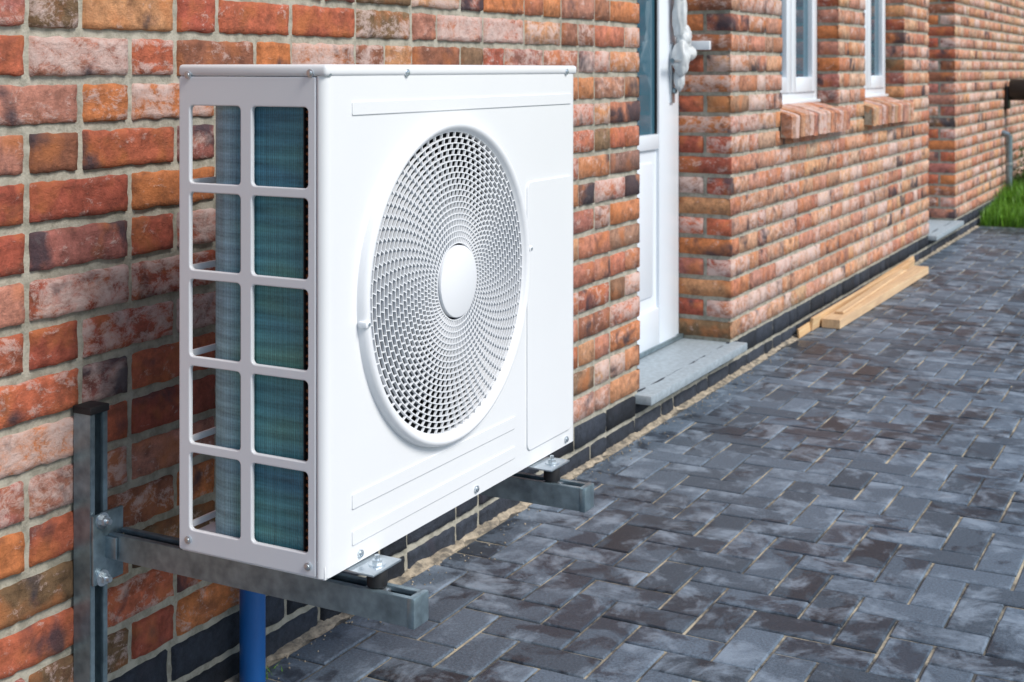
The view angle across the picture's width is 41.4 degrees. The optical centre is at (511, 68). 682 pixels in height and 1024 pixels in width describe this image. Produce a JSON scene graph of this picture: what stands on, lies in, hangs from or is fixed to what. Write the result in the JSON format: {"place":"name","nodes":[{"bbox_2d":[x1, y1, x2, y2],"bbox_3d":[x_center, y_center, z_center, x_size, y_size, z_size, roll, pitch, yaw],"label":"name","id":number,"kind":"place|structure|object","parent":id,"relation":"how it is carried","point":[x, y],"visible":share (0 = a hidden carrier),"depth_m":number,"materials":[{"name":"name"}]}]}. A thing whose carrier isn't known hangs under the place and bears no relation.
{"place":"outdoors","nodes":[
{"label":"outdoors","id":0,"kind":"place"},
{"bbox_2d":[266,226,1023,681],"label":"block paving","id":1,"kind":"structure","parent":0,"point":[964,636],"depth_m":3.55,"materials":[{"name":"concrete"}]},
{"bbox_2d":[266,664,282,678],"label":"weeds","id":2,"kind":"object","parent":1,"relation":"on","point":[269,670],"visible":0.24,"depth_m":2.78,"materials":[{"name":"green plant"}]},
{"bbox_2d":[268,329,817,679],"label":"sand crumbs","id":3,"kind":"object","parent":1,"relation":"on","point":[540,510],"visible":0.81,"depth_m":4.15,"materials":[{"name":"beige sand"}]},
{"bbox_2d":[225,225,978,681],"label":"sand strip","id":4,"kind":"object","parent":1,"relation":"on","point":[415,569],"visible":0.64,"depth_m":3.68,"materials":[{"name":"beige sand"}]},
{"bbox_2d":[797,256,913,338],"bbox_3d":[1.912,1.206,7.339,0.011,0.046,2.550,-8,-3,28],"label":"timber plank","id":5,"kind":"object","parent":4,"relation":"on","point":[803,330],"visible":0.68,"depth_m":6.36,"materials":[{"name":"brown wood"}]},
{"bbox_2d":[810,259,914,330],"bbox_3d":[1.936,1.205,7.344,0.016,0.063,2.220,9,4,28],"label":"timber plank","id":6,"kind":"object","parent":1,"relation":"on","point":[815,321],"visible":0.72,"depth_m":6.88,"materials":[{"name":"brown wood"}]},
{"bbox_2d":[822,266,928,328],"bbox_3d":[1.994,1.216,7.313,0.090,0.044,1.980,0,0,29],"label":"timber plank","id":7,"kind":"object","parent":1,"relation":"on","point":[907,278],"visible":0.96,"depth_m":7.08,"materials":[{"name":"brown wood"}]},
{"bbox_2d":[835,269,906,313],"bbox_3d":[1.944,1.186,7.266,0.041,0.012,1.550,0,0,27],"label":"timber plank","id":8,"kind":"object","parent":7,"relation":"on","point":[865,294],"visible":1,"depth_m":7.13,"materials":[{"name":"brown wood"}]},
{"bbox_2d":[977,173,1023,227],"bbox_3d":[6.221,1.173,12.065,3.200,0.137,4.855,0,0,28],"label":"lawn","id":9,"kind":"structure","parent":0,"point":[979,224],"depth_m":10.65,"materials":[{"name":"green plant"}]},
{"bbox_2d":[1013,137,1023,187],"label":"shrub","id":10,"kind":"object","parent":9,"relation":"on","point":[1019,157],"visible":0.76,"depth_m":12.28,"materials":[{"name":"green plant"}]},
{"bbox_2d":[1005,79,1023,108],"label":"wall lamp","id":11,"kind":"object","parent":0,"point":[1014,90],"visible":1,"depth_m":11.90,"materials":[{"name":"black metal"}]},
{"label":"ground","id":12,"kind":"structure","parent":0,"visible":0},
{"bbox_2d":[0,0,1023,681],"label":"wall bricks","id":13,"kind":"object","parent":12,"relation":"on","point":[48,492],"depth_m":3.29,"materials":[{"name":"red brick"}]},
{"bbox_2d":[73,400,428,681],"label":"mounting bracket","id":14,"kind":"object","parent":13,"relation":"attached to","point":[105,547],"visible":0.8,"depth_m":2.35,"materials":[{"name":"metal"}]},
{"bbox_2d":[179,64,575,580],"bbox_3d":[-0.199,0.400,2.513,0.369,0.812,0.894,0,0,28],"label":"air conditioner outdoor unit","id":15,"kind":"object","parent":14,"relation":"on","point":[392,277],"visible":1,"depth_m":2.19,"materials":[{"name":"white metal"}]},
{"bbox_2d":[239,589,265,681],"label":"blue drain pipe","id":16,"kind":"object","parent":13,"relation":"attached to","point":[252,636],"depth_m":2.71,"materials":[{"name":"plastic"}]},
{"bbox_2d":[480,467,593,512],"bbox_3d":[-0.157,0.760,2.790,0.683,0.340,0.080,0,0,28],"label":"mounting bracket","id":17,"kind":"object","parent":13,"relation":"attached to","point":[553,489],"visible":0.3,"depth_m":2.67,"materials":[{"name":"metal"}]},
{"bbox_2d":[676,90,678,333],"bbox_3d":[0.428,0.107,5.175,0.080,1.995,0.954,0,0,28],"label":"frame","id":18,"kind":"object","parent":13,"relation":"attached to","point":[677,213],"visible":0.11,"depth_m":5.56,"materials":[{"name":"white plastic"}]},
{"bbox_2d":[637,0,675,352],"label":"leaf","id":19,"kind":"object","parent":18,"relation":"attached to","point":[656,244],"visible":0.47,"depth_m":5.37,"materials":[{"name":"white plastic"}]},
{"bbox_2d":[637,0,654,135],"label":"glass","id":20,"kind":"object","parent":19,"relation":"attached to","point":[646,75],"visible":0.33,"depth_m":5.30,"materials":[{"name":"blue"}]},
{"bbox_2d":[655,0,656,133],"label":"gasket","id":21,"kind":"object","parent":19,"relation":"attached to","point":[655,66],"visible":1,"depth_m":5.36,"materials":[{"name":"black rubber"}]},
{"bbox_2d":[670,44,674,102],"bbox_3d":[0.646,0.020,5.465,0.012,0.240,0.036,0,0,28],"label":"handle plate","id":22,"kind":"object","parent":19,"relation":"attached to","point":[672,86],"visible":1,"depth_m":5.45,"materials":[{"name":"silver metal"}]},
{"bbox_2d":[670,58,681,62],"bbox_3d":[0.661,-0.030,5.391,0.020,0.020,0.125,0,0,28],"label":"door handle","id":23,"kind":"object","parent":22,"relation":"attached to","point":[675,60],"visible":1,"depth_m":5.35,"materials":[{"name":"silver metal"}]},
{"bbox_2d":[671,0,696,91],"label":"protective film","id":24,"kind":"object","parent":13,"relation":"attached to","point":[684,50],"visible":0.98,"depth_m":5.42,"materials":[{"name":"plastic"}]},
{"bbox_2d":[691,41,710,49],"bbox_3d":[0.762,-0.093,5.525,0.100,0.037,0.021,0,0,28],"label":"doorbell","id":25,"kind":"object","parent":13,"relation":"attached to","point":[701,45],"visible":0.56,"depth_m":5.51,"materials":[{"name":"white plastic"}]},
{"bbox_2d":[782,0,816,100],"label":"frame","id":26,"kind":"object","parent":13,"relation":"attached to","point":[793,96],"visible":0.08,"depth_m":6.81,"materials":[{"name":"white plastic"}]},
{"bbox_2d":[780,0,815,92],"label":"casements","id":27,"kind":"object","parent":26,"relation":"attached to","point":[791,82],"visible":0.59,"depth_m":6.60,"materials":[{"name":"white plastic"}]},
{"bbox_2d":[796,0,807,76],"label":"glass","id":28,"kind":"object","parent":27,"relation":"attached to","point":[801,38],"depth_m":6.82,"materials":[{"name":"blue"}]},
{"bbox_2d":[780,96,913,138],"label":"window sill bricks","id":29,"kind":"object","parent":13,"relation":"attached to","point":[797,120],"depth_m":6.68,"materials":[{"name":"brick"}]},
{"bbox_2d":[782,99,820,103],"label":"sill","id":30,"kind":"structure","parent":29,"relation":"on","point":[801,101],"depth_m":6.69,"materials":[{"name":"white plastic"}]},
{"bbox_2d":[864,107,871,124],"bbox_3d":[2.146,0.244,7.912,0.163,0.132,1.059,0,0,28],"label":"sill mortar","id":31,"kind":"object","parent":29,"relation":"on","point":[867,118],"visible":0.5,"depth_m":7.42,"materials":[{"name":"beige concrete"}]},
{"bbox_2d":[865,94,888,97],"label":"sill","id":32,"kind":"structure","parent":29,"relation":"on","point":[876,95],"depth_m":8.12,"materials":[{"name":"white plastic"}]},
{"bbox_2d":[865,87,884,94],"bbox_3d":[2.048,-0.360,7.965,0.070,1.060,0.999,0,0,28],"label":"frame","id":33,"kind":"object","parent":13,"relation":"attached to","point":[871,91],"visible":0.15,"depth_m":8.13,"materials":[{"name":"white plastic"}]},
{"bbox_2d":[864,0,884,88],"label":"casements","id":34,"kind":"object","parent":33,"relation":"attached to","point":[875,81],"visible":0.4,"depth_m":8.11,"materials":[{"name":"white plastic"}]},
{"bbox_2d":[871,0,878,75],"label":"glass","id":35,"kind":"object","parent":34,"relation":"attached to","point":[874,37],"visible":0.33,"depth_m":8.19,"materials":[{"name":"blue"}]},
{"bbox_2d":[1001,130,1012,191],"bbox_3d":[4.318,0.888,11.808,0.104,0.704,0.068,0,0,28],"label":"standpipe","id":36,"kind":"object","parent":13,"relation":"attached to","point":[1009,155],"visible":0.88,"depth_m":11.78,"materials":[{"name":"metal"}]},
{"bbox_2d":[0,0,1023,681],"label":"mortar wall","id":37,"kind":"structure","parent":12,"relation":"on","point":[26,178],"depth_m":2.79,"materials":[{"name":"grey concrete"}]},
{"bbox_2d":[635,338,746,405],"bbox_3d":[0.556,1.126,5.113,0.355,0.032,1.024,0,0,28],"label":"door step","id":38,"kind":"object","parent":37,"relation":"on","point":[671,358],"depth_m":5.09,"materials":[{"name":"stone"}]},
{"bbox_2d":[639,333,682,358],"bbox_3d":[0.437,1.099,5.171,0.100,0.018,0.954,0,0,28],"label":"threshold","id":39,"kind":"object","parent":38,"relation":"on","point":[678,336],"visible":0.2,"depth_m":5.35,"materials":[{"name":"metal"}]},
{"bbox_2d":[927,219,963,240],"bbox_3d":[2.896,1.126,9.494,0.355,0.032,1.023,0,0,28],"label":"door step","id":40,"kind":"object","parent":37,"relation":"on","point":[945,230],"depth_m":9.46,"materials":[{"name":"stone"}]}
]}

